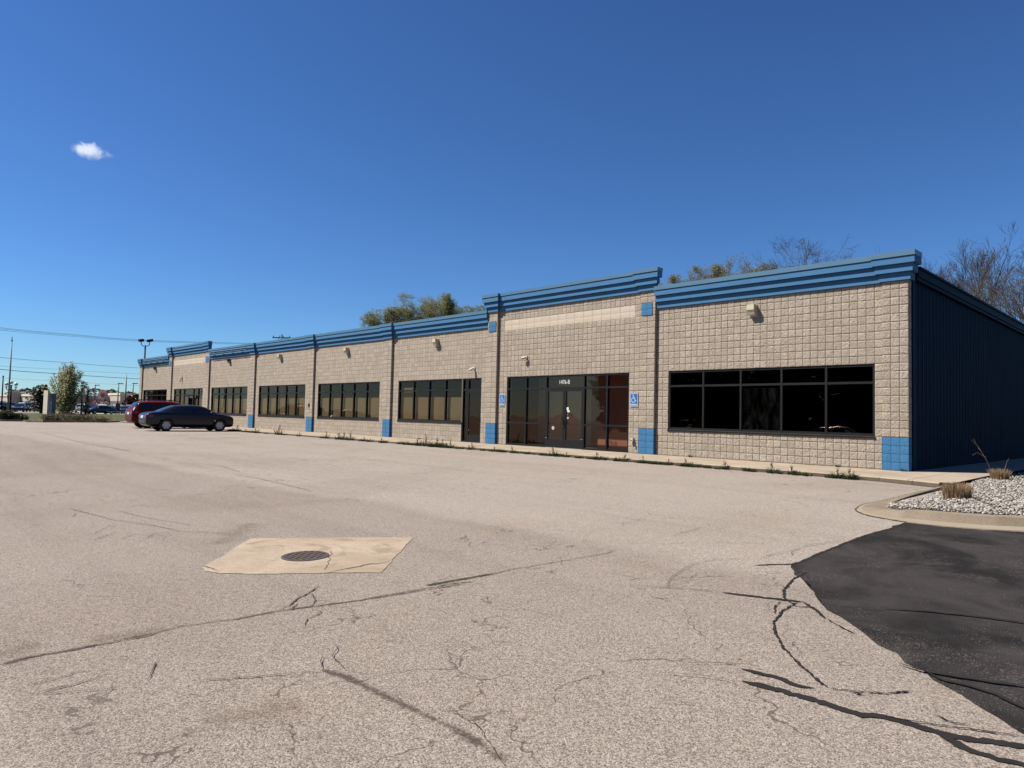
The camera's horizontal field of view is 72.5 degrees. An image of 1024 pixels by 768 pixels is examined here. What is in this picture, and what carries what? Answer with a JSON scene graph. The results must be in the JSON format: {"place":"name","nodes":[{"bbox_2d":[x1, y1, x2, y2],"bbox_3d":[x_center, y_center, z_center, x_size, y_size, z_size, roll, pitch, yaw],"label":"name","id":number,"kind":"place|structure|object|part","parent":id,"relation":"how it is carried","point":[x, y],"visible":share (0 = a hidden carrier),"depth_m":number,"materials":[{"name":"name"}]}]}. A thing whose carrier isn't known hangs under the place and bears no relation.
{"place":"outdoors","nodes":[
{"label":"outdoors","id":0,"kind":"place"},
{"bbox_2d":[1,413,124,420],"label":"lawn","id":1,"kind":"structure","parent":0,"point":[34,416],"depth_m":86.18,"materials":[{"name":"green plant"}]},
{"bbox_2d":[0,376,3,410],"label":"thin pole","id":2,"kind":"object","parent":1,"relation":"on","point":[2,393],"visible":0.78,"depth_m":80.04,"materials":[{"name":"black metal"}]},
{"bbox_2d":[0,408,16,419],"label":"juniper","id":3,"kind":"object","parent":1,"relation":"on","point":[5,413],"visible":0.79,"depth_m":53.50,"materials":[{"name":"green plant"}]},
{"bbox_2d":[7,337,12,410],"bbox_3d":[-41.853,-0.493,58.121,0.600,6.897,0.600,4,-4,-44],"label":"light pole","id":4,"kind":"object","parent":1,"relation":"on","point":[8,398],"visible":0.52,"depth_m":58.05,"materials":[{"name":"metal"}]},
{"bbox_2d":[5,381,17,409],"bbox_3d":[-43.882,1.376,61.040,1.134,3.341,0.319,1,-3,2],"label":"globe lamp","id":5,"kind":"object","parent":1,"relation":"on","point":[11,382],"visible":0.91,"depth_m":61.01,"materials":[{"name":"glass"}]},
{"bbox_2d":[3,413,30,419],"bbox_3d":[-38.268,2.487,53.885,1.994,0.776,2.487,4,-4,-44],"label":"juniper","id":6,"kind":"object","parent":1,"relation":"on","point":[19,416],"visible":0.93,"depth_m":53.55,"materials":[{"name":"green plant"}]},
{"bbox_2d":[38,413,59,420],"bbox_3d":[-36.153,2.597,54.855,2.572,0.699,1.828,-1,-3,39],"label":"dry bush","id":7,"kind":"object","parent":1,"relation":"on","point":[47,417],"visible":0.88,"depth_m":54.65,"materials":[{"name":"plant"}]},
{"bbox_2d":[42,390,55,419],"bbox_3d":[-39.804,1.828,60.016,0.950,2.528,0.830,3,-3,-33],"label":"monument sign","id":8,"kind":"object","parent":1,"relation":"on","point":[49,402],"visible":0.76,"depth_m":59.82,"materials":[{"name":"beige paint"}]},
{"bbox_2d":[51,411,73,420],"bbox_3d":[-36.015,2.543,55.415,2.521,0.866,2.545,1,-3,5],"label":"dry bush","id":9,"kind":"object","parent":1,"relation":"on","point":[60,414],"visible":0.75,"depth_m":55.12,"materials":[{"name":"plant"}]},
{"bbox_2d":[41,362,89,416],"bbox_3d":[-40.978,0.934,64.195,3.818,6.238,3.612,1,-3,9],"label":"pear tree","id":10,"kind":"object","parent":1,"relation":"on","point":[67,380],"visible":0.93,"depth_m":63.77,"materials":[{"name":"green plant"}]},
{"bbox_2d":[60,412,89,420],"bbox_3d":[-34.401,2.580,54.980,2.764,0.825,2.504,1,-3,6],"label":"dry bush","id":11,"kind":"object","parent":1,"relation":"on","point":[74,418],"visible":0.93,"depth_m":54.65,"materials":[{"name":"plant"}]},
{"bbox_2d":[79,380,84,417],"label":"globe lamp","id":12,"kind":"object","parent":1,"relation":"on","point":[82,382],"visible":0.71,"depth_m":65.97,"materials":[{"name":"black metal"}]},
{"bbox_2d":[80,387,91,414],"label":"tree","id":13,"kind":"object","parent":1,"relation":"on","point":[87,403],"visible":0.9,"depth_m":74.98,"materials":[{"name":"green plant"}]},
{"bbox_2d":[78,415,97,420],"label":"dry bush","id":14,"kind":"object","parent":1,"relation":"on","point":[88,418],"visible":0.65,"depth_m":55.14,"materials":[{"name":"plant"}]},
{"bbox_2d":[89,415,114,422],"bbox_3d":[-32.226,2.717,54.957,2.036,0.652,1.996,1,-3,-4],"label":"dry bush","id":15,"kind":"object","parent":1,"relation":"on","point":[99,419],"visible":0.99,"depth_m":54.72,"materials":[{"name":"plant"}]},
{"bbox_2d":[138,339,152,357],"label":"flood light pole","id":16,"kind":"object","parent":1,"relation":"on","point":[142,340],"visible":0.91,"depth_m":76.25,"materials":[{"name":"black metal"}]},
{"bbox_2d":[272,334,290,338],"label":"utility pole","id":17,"kind":"object","parent":1,"relation":"on","point":[282,336],"visible":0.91,"depth_m":95.36,"materials":[{"name":"brown wood"}]},
{"bbox_2d":[3,330,219,343],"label":"power line","id":18,"kind":"object","parent":17,"relation":"attached to","point":[99,338],"visible":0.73,"depth_m":72.43,"materials":[{"name":"metal"}]},
{"bbox_2d":[7,328,225,342],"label":"power line","id":19,"kind":"object","parent":17,"relation":"attached to","point":[108,337],"visible":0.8,"depth_m":72.97,"materials":[{"name":"metal"}]},
{"bbox_2d":[6,329,247,343],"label":"power line","id":20,"kind":"object","parent":17,"relation":"attached to","point":[110,338],"visible":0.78,"depth_m":72.43,"materials":[{"name":"metal"}]},
{"bbox_2d":[0,357,133,367],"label":"power line","id":21,"kind":"object","parent":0,"point":[66,362],"visible":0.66,"depth_m":74.51,"materials":[{"name":"metal"}]},
{"bbox_2d":[0,369,135,378],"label":"power line","id":22,"kind":"object","parent":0,"point":[56,373],"visible":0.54,"depth_m":70.08,"materials":[{"name":"metal"}]},
{"bbox_2d":[13,410,123,413],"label":"shopping centre lot","id":23,"kind":"structure","parent":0,"point":[72,412],"depth_m":129.27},
{"bbox_2d":[4,402,17,411],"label":"parked suv","id":24,"kind":"object","parent":23,"relation":"on","point":[12,403],"visible":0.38,"depth_m":121.04,"materials":[{"name":"black paint"}]},
{"bbox_2d":[12,404,27,411],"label":"parked sedan","id":25,"kind":"object","parent":23,"relation":"on","point":[20,407],"visible":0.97,"depth_m":120.66,"materials":[{"name":"blue paint"}]},
{"bbox_2d":[18,388,34,393],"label":"bare far tree","id":26,"kind":"object","parent":23,"relation":"on","point":[24,390],"visible":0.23,"depth_m":259.51,"materials":[{"name":"brown plant"}]},
{"bbox_2d":[25,385,39,401],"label":"bare far tree","id":27,"kind":"object","parent":23,"relation":"on","point":[27,398],"visible":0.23,"depth_m":139.11,"materials":[{"name":"brown plant"}]},
{"bbox_2d":[0,390,109,409],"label":"store building","id":28,"kind":"structure","parent":23,"relation":"on","point":[17,397],"depth_m":212.40,"materials":[{"name":"grey paint"}]},
{"bbox_2d":[79,387,100,395],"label":"bare far tree","id":29,"kind":"object","parent":23,"relation":"on","point":[93,390],"visible":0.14,"depth_m":269.02,"materials":[{"name":"brown plant"}]},
{"bbox_2d":[92,399,101,405],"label":"blossom bush","id":30,"kind":"object","parent":23,"relation":"on","point":[96,402],"visible":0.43,"depth_m":144.70,"materials":[{"name":"pink plant"}]},
{"bbox_2d":[91,390,107,405],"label":"arched sign","id":31,"kind":"object","parent":23,"relation":"on","point":[102,394],"visible":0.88,"depth_m":149.97,"materials":[{"name":"red brick"}]},
{"bbox_2d":[106,389,120,392],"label":"bare far tree","id":32,"kind":"object","parent":23,"relation":"on","point":[111,391],"visible":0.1,"depth_m":269.74,"materials":[{"name":"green plant"}]},
{"bbox_2d":[115,403,119,413],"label":"parking sign post","id":33,"kind":"object","parent":23,"relation":"on","point":[118,406],"visible":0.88,"depth_m":117.99,"materials":[{"name":"grey metal"}]},
{"bbox_2d":[118,406,127,413],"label":"parked sedan","id":34,"kind":"object","parent":23,"relation":"on","point":[123,409],"visible":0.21,"depth_m":128.45,"materials":[{"name":"blue paint"}]},
{"bbox_2d":[108,393,138,404],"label":"store building","id":35,"kind":"structure","parent":23,"relation":"on","point":[113,399],"depth_m":202.62,"materials":[{"name":"grey paint"}]},
{"bbox_2d":[124,375,126,405],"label":"lot light","id":36,"kind":"object","parent":23,"relation":"on","point":[125,391],"visible":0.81,"depth_m":140.09,"materials":[{"name":"grey metal"}]},
{"bbox_2d":[121,395,134,405],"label":"red tree","id":37,"kind":"object","parent":23,"relation":"on","point":[128,398],"visible":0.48,"depth_m":149.36,"materials":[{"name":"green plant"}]},
{"bbox_2d":[128,394,138,404],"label":"red tree","id":38,"kind":"object","parent":23,"relation":"on","point":[136,396],"visible":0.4,"depth_m":149.61,"materials":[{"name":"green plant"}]},
{"bbox_2d":[0,412,1023,767],"bbox_3d":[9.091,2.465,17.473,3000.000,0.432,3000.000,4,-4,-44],"label":"ground","id":39,"kind":"structure","parent":0,"point":[534,658],"depth_m":5.42,"materials":[{"name":"asphalt"}]},
{"bbox_2d":[28,385,44,412],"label":"evergreen tree","id":40,"kind":"object","parent":39,"relation":"on","point":[37,402],"visible":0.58,"depth_m":109.47,"materials":[{"name":"green plant"}]},
{"bbox_2d":[0,420,123,421],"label":"curb","id":41,"kind":"structure","parent":39,"relation":"on","point":[58,421],"depth_m":52.15,"materials":[{"name":"concrete"}]},
{"bbox_2d":[6,634,145,663],"bbox_3d":[-2.946,1.795,4.744,1.053,0.028,0.212,4,-4,-44],"label":"worn band","id":42,"kind":"object","parent":39,"relation":"on","point":[59,651],"visible":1,"depth_m":4.66,"materials":[{"name":"asphalt"}]},
{"bbox_2d":[88,405,116,413],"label":"pickup truck","id":43,"kind":"object","parent":39,"relation":"on","point":[99,409],"visible":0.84,"depth_m":115.41,"materials":[{"name":"grey paint"}]},
{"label":"windows","id":44,"kind":"part","parent":43,"relation":"part of","materials":[{"name":"black glass"}]},
{"bbox_2d":[125,399,195,428],"bbox_3d":[-21.497,1.870,43.426,4.323,1.752,2.215,4,-3,-41],"label":"parked suv","id":45,"kind":"object","parent":39,"relation":"on","point":[134,410],"visible":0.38,"depth_m":42.08,"materials":[{"name":"red paint"}]},
{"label":"windows","id":46,"kind":"part","parent":45,"relation":"part of","materials":[{"name":"black glass"}]},
{"bbox_2d":[139,405,233,430],"bbox_3d":[-18.133,1.888,38.972,4.641,1.458,2.135,4,-3,-41],"label":"parked sedan","id":47,"kind":"object","parent":39,"relation":"on","point":[171,416],"visible":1,"depth_m":38.20,"materials":[{"name":"black paint"}]},
{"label":"windows","id":48,"kind":"part","parent":47,"relation":"part of","materials":[{"name":"black glass"}]},
{"bbox_2d":[274,425,281,434],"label":"weed","id":49,"kind":"object","parent":39,"relation":"on","point":[278,433],"visible":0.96,"depth_m":36.09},
{"bbox_2d":[196,537,412,573],"bbox_3d":[-2.245,1.876,7.762,1.990,0.069,1.928,1,-3,2],"label":"catch basin","id":50,"kind":"object","parent":39,"relation":"on","point":[309,555],"visible":1,"depth_m":7.59,"materials":[{"name":"concrete"}]},
{"bbox_2d":[240,584,458,617],"bbox_3d":[-1.303,1.832,5.934,2.394,0.064,0.164,3,-3,-32],"label":"worn band","id":51,"kind":"object","parent":39,"relation":"on","point":[357,600],"visible":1,"depth_m":5.99,"materials":[{"name":"asphalt"}]},
{"bbox_2d":[324,669,501,758],"bbox_3d":[-0.605,1.778,3.838,1.889,0.010,0.287,-1,-4,43],"label":"worn band","id":52,"kind":"object","parent":39,"relation":"on","point":[474,740],"visible":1,"depth_m":3.91,"materials":[{"name":"asphalt"}]},
{"bbox_2d":[3,430,837,761],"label":"paving cracks","id":53,"kind":"object","parent":39,"relation":"on","point":[353,600],"visible":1,"depth_m":5.37,"materials":[{"name":"asphalt"}]},
{"bbox_2d":[418,434,430,445],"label":"weed","id":54,"kind":"object","parent":39,"relation":"on","point":[425,442],"visible":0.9,"depth_m":26.96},
{"bbox_2d":[427,573,489,584],"bbox_3d":[-0.487,1.851,6.625,0.813,0.022,0.078,3,-3,-37],"label":"dirt film","id":55,"kind":"object","parent":39,"relation":"on","point":[457,579],"visible":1,"depth_m":6.60,"materials":[{"name":"asphalt"}]},
{"bbox_2d":[123,422,928,521],"bbox_3d":[-13.170,2.539,33.427,5.438,0.143,60.180,4,-4,-44],"label":"edge crack","id":56,"kind":"object","parent":39,"relation":"on","point":[821,476],"visible":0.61,"depth_m":12.08,"materials":[{"name":"asphalt"}]},
{"bbox_2d":[120,421,938,487],"bbox_3d":[-11.736,2.603,35.642,0.575,0.176,59.342,4,-4,-44],"label":"curb face","id":57,"kind":"object","parent":39,"relation":"on","point":[926,484],"visible":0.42,"depth_m":17.58},
{"bbox_2d":[121,421,940,485],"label":"curb","id":58,"kind":"structure","parent":39,"relation":"on","point":[659,460],"depth_m":18.80,"materials":[{"name":"concrete"}]},
{"bbox_2d":[618,455,632,461],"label":"weed","id":59,"kind":"object","parent":39,"relation":"on","point":[628,460],"visible":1,"depth_m":20.08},
{"bbox_2d":[676,458,691,466],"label":"weed","id":60,"kind":"object","parent":39,"relation":"on","point":[684,465],"visible":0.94,"depth_m":18.57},
{"bbox_2d":[764,464,785,473],"bbox_3d":[6.295,2.029,16.925,0.511,0.269,0.637,2,-3,-15],"label":"weed","id":61,"kind":"object","parent":39,"relation":"on","point":[770,471],"visible":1,"depth_m":16.86,"materials":[{"name":"plant"}]},
{"bbox_2d":[782,465,798,474],"bbox_3d":[6.679,2.041,16.581,0.515,0.230,0.642,0,-3,34],"label":"weed","id":62,"kind":"object","parent":39,"relation":"on","point":[791,466],"visible":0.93,"depth_m":16.55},
{"bbox_2d":[787,470,805,475],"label":"weed","id":63,"kind":"object","parent":39,"relation":"on","point":[797,473],"visible":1,"depth_m":16.42,"materials":[{"name":"plant"}]},
{"bbox_2d":[827,467,847,478],"bbox_3d":[7.302,2.003,15.810,0.616,0.265,0.556,0,-3,23],"label":"weed","id":64,"kind":"object","parent":39,"relation":"on","point":[838,476],"visible":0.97,"depth_m":15.77,"materials":[{"name":"plant"}]},
{"bbox_2d":[841,467,860,479],"bbox_3d":[7.473,1.991,15.627,0.667,0.280,0.603,0,-3,27],"label":"weed","id":65,"kind":"object","parent":39,"relation":"on","point":[844,476],"visible":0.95,"depth_m":15.59,"materials":[{"name":"plant"}]},
{"bbox_2d":[857,496,1023,530],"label":"island gutter","id":66,"kind":"object","parent":39,"relation":"on","point":[971,526],"visible":0.75,"depth_m":9.71,"materials":[{"name":"concrete"}]},
{"bbox_2d":[861,486,1023,526],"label":"island curb","id":67,"kind":"structure","parent":39,"relation":"on","point":[879,508],"depth_m":9.99,"materials":[{"name":"concrete"}]},
{"bbox_2d":[0,0,1023,395],"label":"sky","id":68,"kind":"structure","parent":0,"point":[232,172],"materials":[{"name":"blue"}]},
{"bbox_2d":[225,427,1023,482],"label":"sidewalk","id":69,"kind":"structure","parent":0,"point":[955,474],"depth_m":19.41,"materials":[{"name":"concrete"}]},
{"bbox_2d":[137,249,1023,470],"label":"commercial building","id":70,"kind":"structure","parent":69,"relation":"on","point":[896,360],"depth_m":22.35,"materials":[{"name":"beige brick"}]},
{"bbox_2d":[143,389,166,400],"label":"window","id":71,"kind":"structure","parent":70,"relation":"in","point":[144,395],"depth_m":58.82,"materials":[{"name":"glass"}]},
{"bbox_2d":[174,388,202,405],"bbox_3d":[-24.481,1.671,52.792,0.163,2.676,6.096,4,-4,-44],"label":"window","id":72,"kind":"structure","parent":70,"relation":"in","point":[198,402],"depth_m":51.99,"materials":[{"name":"black metal"}]},
{"bbox_2d":[211,386,247,415],"bbox_3d":[-19.204,1.145,47.274,0.221,1.893,6.358,4,-4,-44],"label":"window","id":73,"kind":"structure","parent":70,"relation":"in","point":[225,406],"depth_m":47.31,"materials":[{"name":"black metal"}]},
{"bbox_2d":[257,384,305,417],"bbox_3d":[-13.794,1.008,41.624,0.220,1.893,6.358,4,-4,-44],"label":"window","id":74,"kind":"structure","parent":70,"relation":"in","point":[286,405],"depth_m":41.61,"materials":[{"name":"black metal"}]},
{"bbox_2d":[343,348,348,353],"bbox_3d":[-8.587,-1.712,36.096,0.200,0.340,0.250,4,-4,-44],"label":"wall lamp","id":75,"kind":"object","parent":70,"relation":"attached to","point":[346,350],"visible":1,"depth_m":36.04,"materials":[{"name":"beige plastic"}]},
{"bbox_2d":[316,382,379,419],"bbox_3d":[-8.567,0.876,36.166,0.222,1.893,6.358,4,-4,-44],"label":"window","id":76,"kind":"structure","parent":70,"relation":"in","point":[360,406],"depth_m":36.09,"materials":[{"name":"black metal"}]},
{"bbox_2d":[397,379,461,422],"bbox_3d":[-3.747,0.754,31.132,0.221,1.893,4.936,4,-4,-44],"label":"window","id":77,"kind":"structure","parent":70,"relation":"in","point":[409,405],"depth_m":31.06,"materials":[{"name":"black glass"}]},
{"bbox_2d":[432,339,438,346],"bbox_3d":[-3.367,-1.824,30.643,0.200,0.340,0.250,4,-4,-44],"label":"wall lamp","id":78,"kind":"object","parent":70,"relation":"attached to","point":[435,342],"visible":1,"depth_m":30.59,"materials":[{"name":"beige plastic"}]},
{"bbox_2d":[461,379,467,441],"bbox_3d":[-1.942,1.089,29.220,0.115,2.656,0.335,4,-4,-44],"label":"window","id":79,"kind":"structure","parent":70,"relation":"in","point":[465,381],"depth_m":29.23,"materials":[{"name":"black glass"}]},
{"bbox_2d":[467,391,480,442],"bbox_3d":[-1.579,1.330,28.718,0.135,2.119,0.864,4,-4,-44],"label":"door","id":80,"kind":"structure","parent":70,"relation":"in","point":[474,397],"depth_m":28.76,"materials":[{"name":"glass"}]},
{"bbox_2d":[468,378,481,390],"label":"window","id":81,"kind":"structure","parent":70,"relation":"in","point":[474,384],"depth_m":28.85,"materials":[{"name":"black glass"}]},
{"bbox_2d":[499,394,504,405],"bbox_3d":[-0.389,0.634,27.480,0.009,0.455,0.300,4,-4,-44],"label":"parking sign","id":82,"kind":"object","parent":70,"relation":"attached to","point":[502,399],"visible":1,"depth_m":27.47,"materials":[{"name":"metal"}]},
{"bbox_2d":[546,389,564,447],"bbox_3d":[1.575,1.250,25.467,0.195,2.124,0.878,4,-4,-44],"label":"door","id":83,"kind":"structure","parent":70,"relation":"in","point":[557,443],"depth_m":25.49,"materials":[{"name":"black metal"}]},
{"bbox_2d":[506,373,628,452],"bbox_3d":[1.877,0.992,25.232,0.115,2.656,5.893,4,-4,-44],"label":"window","id":84,"kind":"structure","parent":70,"relation":"in","point":[607,386],"depth_m":24.58,"materials":[{"name":"black metal"}]},
{"bbox_2d":[563,389,582,448],"bbox_3d":[2.188,1.235,24.827,0.195,2.124,0.878,4,-4,-44],"label":"door","id":85,"kind":"structure","parent":70,"relation":"in","point":[573,444],"depth_m":24.88,"materials":[{"name":"black metal"}]},
{"bbox_2d":[591,393,597,446],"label":"window","id":86,"kind":"structure","parent":70,"relation":"in","point":[594,405],"depth_m":27.37,"materials":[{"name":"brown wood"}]},
{"bbox_2d":[630,393,637,406],"bbox_3d":[3.999,0.523,22.898,0.009,0.455,0.310,4,-4,-44],"label":"parking sign","id":87,"kind":"object","parent":70,"relation":"attached to","point":[633,399],"visible":1,"depth_m":22.89,"materials":[{"name":"metal"}]},
{"bbox_2d":[746,304,757,316],"bbox_3d":[6.861,-2.113,19.963,0.200,0.340,0.250,4,-4,-44],"label":"wall lamp","id":88,"kind":"object","parent":70,"relation":"attached to","point":[752,310],"visible":1,"depth_m":19.91,"materials":[{"name":"beige plastic"}]},
{"bbox_2d":[667,364,874,437],"bbox_3d":[7.065,0.478,19.802,0.168,1.893,6.120,4,-4,-44],"label":"window","id":89,"kind":"structure","parent":70,"relation":"in","point":[833,400],"depth_m":19.47,"materials":[{"name":"black glass"}]},
{"bbox_2d":[791,522,1023,733],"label":"driveway","id":90,"kind":"structure","parent":0,"point":[864,584],"depth_m":6.03,"materials":[{"name":"asphalt"}]},
{"bbox_2d":[723,524,1023,765],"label":"tar crack filler","id":91,"kind":"object","parent":90,"relation":"on","point":[950,737],"visible":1,"depth_m":4.02,"materials":[{"name":"asphalt"}]},
{"bbox_2d":[886,471,1023,515],"bbox_3d":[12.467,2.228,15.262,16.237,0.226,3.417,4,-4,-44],"label":"gravel","id":92,"kind":"structure","parent":0,"point":[983,489],"depth_m":11.51,"materials":[{"name":"gravel"}]},
{"bbox_2d":[933,481,990,498],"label":"ornamental grass","id":93,"kind":"object","parent":92,"relation":"on","point":[953,490],"depth_m":11.82,"materials":[{"name":"plant"}]},
{"bbox_2d":[975,442,1011,479],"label":"ornamental grass","id":94,"kind":"object","parent":92,"relation":"on","point":[997,474],"depth_m":15.47,"materials":[{"name":"plant"}]},
{"label":"rear ground","id":95,"kind":"structure","parent":0,"visible":0},
{"bbox_2d":[359,306,426,327],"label":"budding tree","id":96,"kind":"object","parent":95,"relation":"on","point":[373,320],"visible":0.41,"depth_m":78.62,"materials":[{"name":"green plant"}]},
{"bbox_2d":[388,292,445,322],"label":"budding tree","id":97,"kind":"object","parent":95,"relation":"on","point":[426,309],"visible":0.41,"depth_m":79.20,"materials":[{"name":"green plant"}]},
{"bbox_2d":[421,292,457,318],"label":"budding tree","id":98,"kind":"object","parent":95,"relation":"on","point":[448,303],"visible":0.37,"depth_m":82.12,"materials":[{"name":"green plant"}]},
{"bbox_2d":[452,304,486,313],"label":"budding tree","id":99,"kind":"object","parent":95,"relation":"on","point":[474,308],"visible":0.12,"depth_m":86.06,"materials":[{"name":"green plant"}]},
{"bbox_2d":[658,273,688,285],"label":"budding tree","id":100,"kind":"object","parent":95,"relation":"on","point":[673,279],"visible":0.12,"depth_m":70.65,"materials":[{"name":"green plant"}]},
{"bbox_2d":[685,263,732,281],"bbox_3d":[16.789,-3.243,62.064,4.902,15.451,4.150,4,-4,-44],"label":"budding tree","id":101,"kind":"object","parent":95,"relation":"on","point":[700,276],"visible":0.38,"depth_m":62.14,"materials":[{"name":"green plant"}]},
{"bbox_2d":[708,253,752,278],"bbox_3d":[18.839,-3.369,61.471,4.694,15.745,6.935,1,-3,0],"label":"budding tree","id":102,"kind":"object","parent":95,"relation":"on","point":[721,271],"visible":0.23,"depth_m":60.11,"materials":[{"name":"green plant"}]},
{"bbox_2d":[731,261,780,274],"bbox_3d":[21.053,-2.963,60.240,7.134,14.945,6.488,4,-4,-44],"label":"budding tree","id":103,"kind":"object","parent":95,"relation":"on","point":[755,269],"visible":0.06,"depth_m":58.77,"materials":[{"name":"green plant"}]},
{"bbox_2d":[752,234,859,271],"bbox_3d":[21.496,-3.824,52.754,8.467,16.011,15.539,0,-3,31],"label":"bare tree","id":104,"kind":"object","parent":95,"relation":"on","point":[798,248],"visible":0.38,"depth_m":55.08,"materials":[{"name":"brown plant"}]},
{"bbox_2d":[919,256,988,294],"bbox_3d":[27.234,-2.232,44.434,5.022,12.281,4.351,-1,-4,45],"label":"bare tree","id":105,"kind":"object","parent":95,"relation":"on","point":[962,272],"visible":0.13,"depth_m":44.57,"materials":[{"name":"brown plant"}]},
{"bbox_2d":[936,220,1023,304],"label":"bare tree","id":106,"kind":"object","parent":95,"relation":"on","point":[983,260],"visible":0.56,"depth_m":40.89,"materials":[{"name":"brown plant"}]},
{"bbox_2d":[953,263,1023,321],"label":"bare tree","id":107,"kind":"object","parent":95,"relation":"on","point":[1006,289],"visible":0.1,"depth_m":48.90,"materials":[{"name":"brown plant"}]},
{"bbox_2d":[958,250,1023,322],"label":"bare tree","id":108,"kind":"object","parent":95,"relation":"on","point":[1020,313],"visible":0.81,"depth_m":34.43,"materials":[{"name":"brown plant"}]},
{"bbox_2d":[967,266,1023,318],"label":"bare tree","id":109,"kind":"object","parent":95,"relation":"on","point":[986,299],"visible":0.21,"depth_m":38.82,"materials":[{"name":"brown plant"}]}
]}

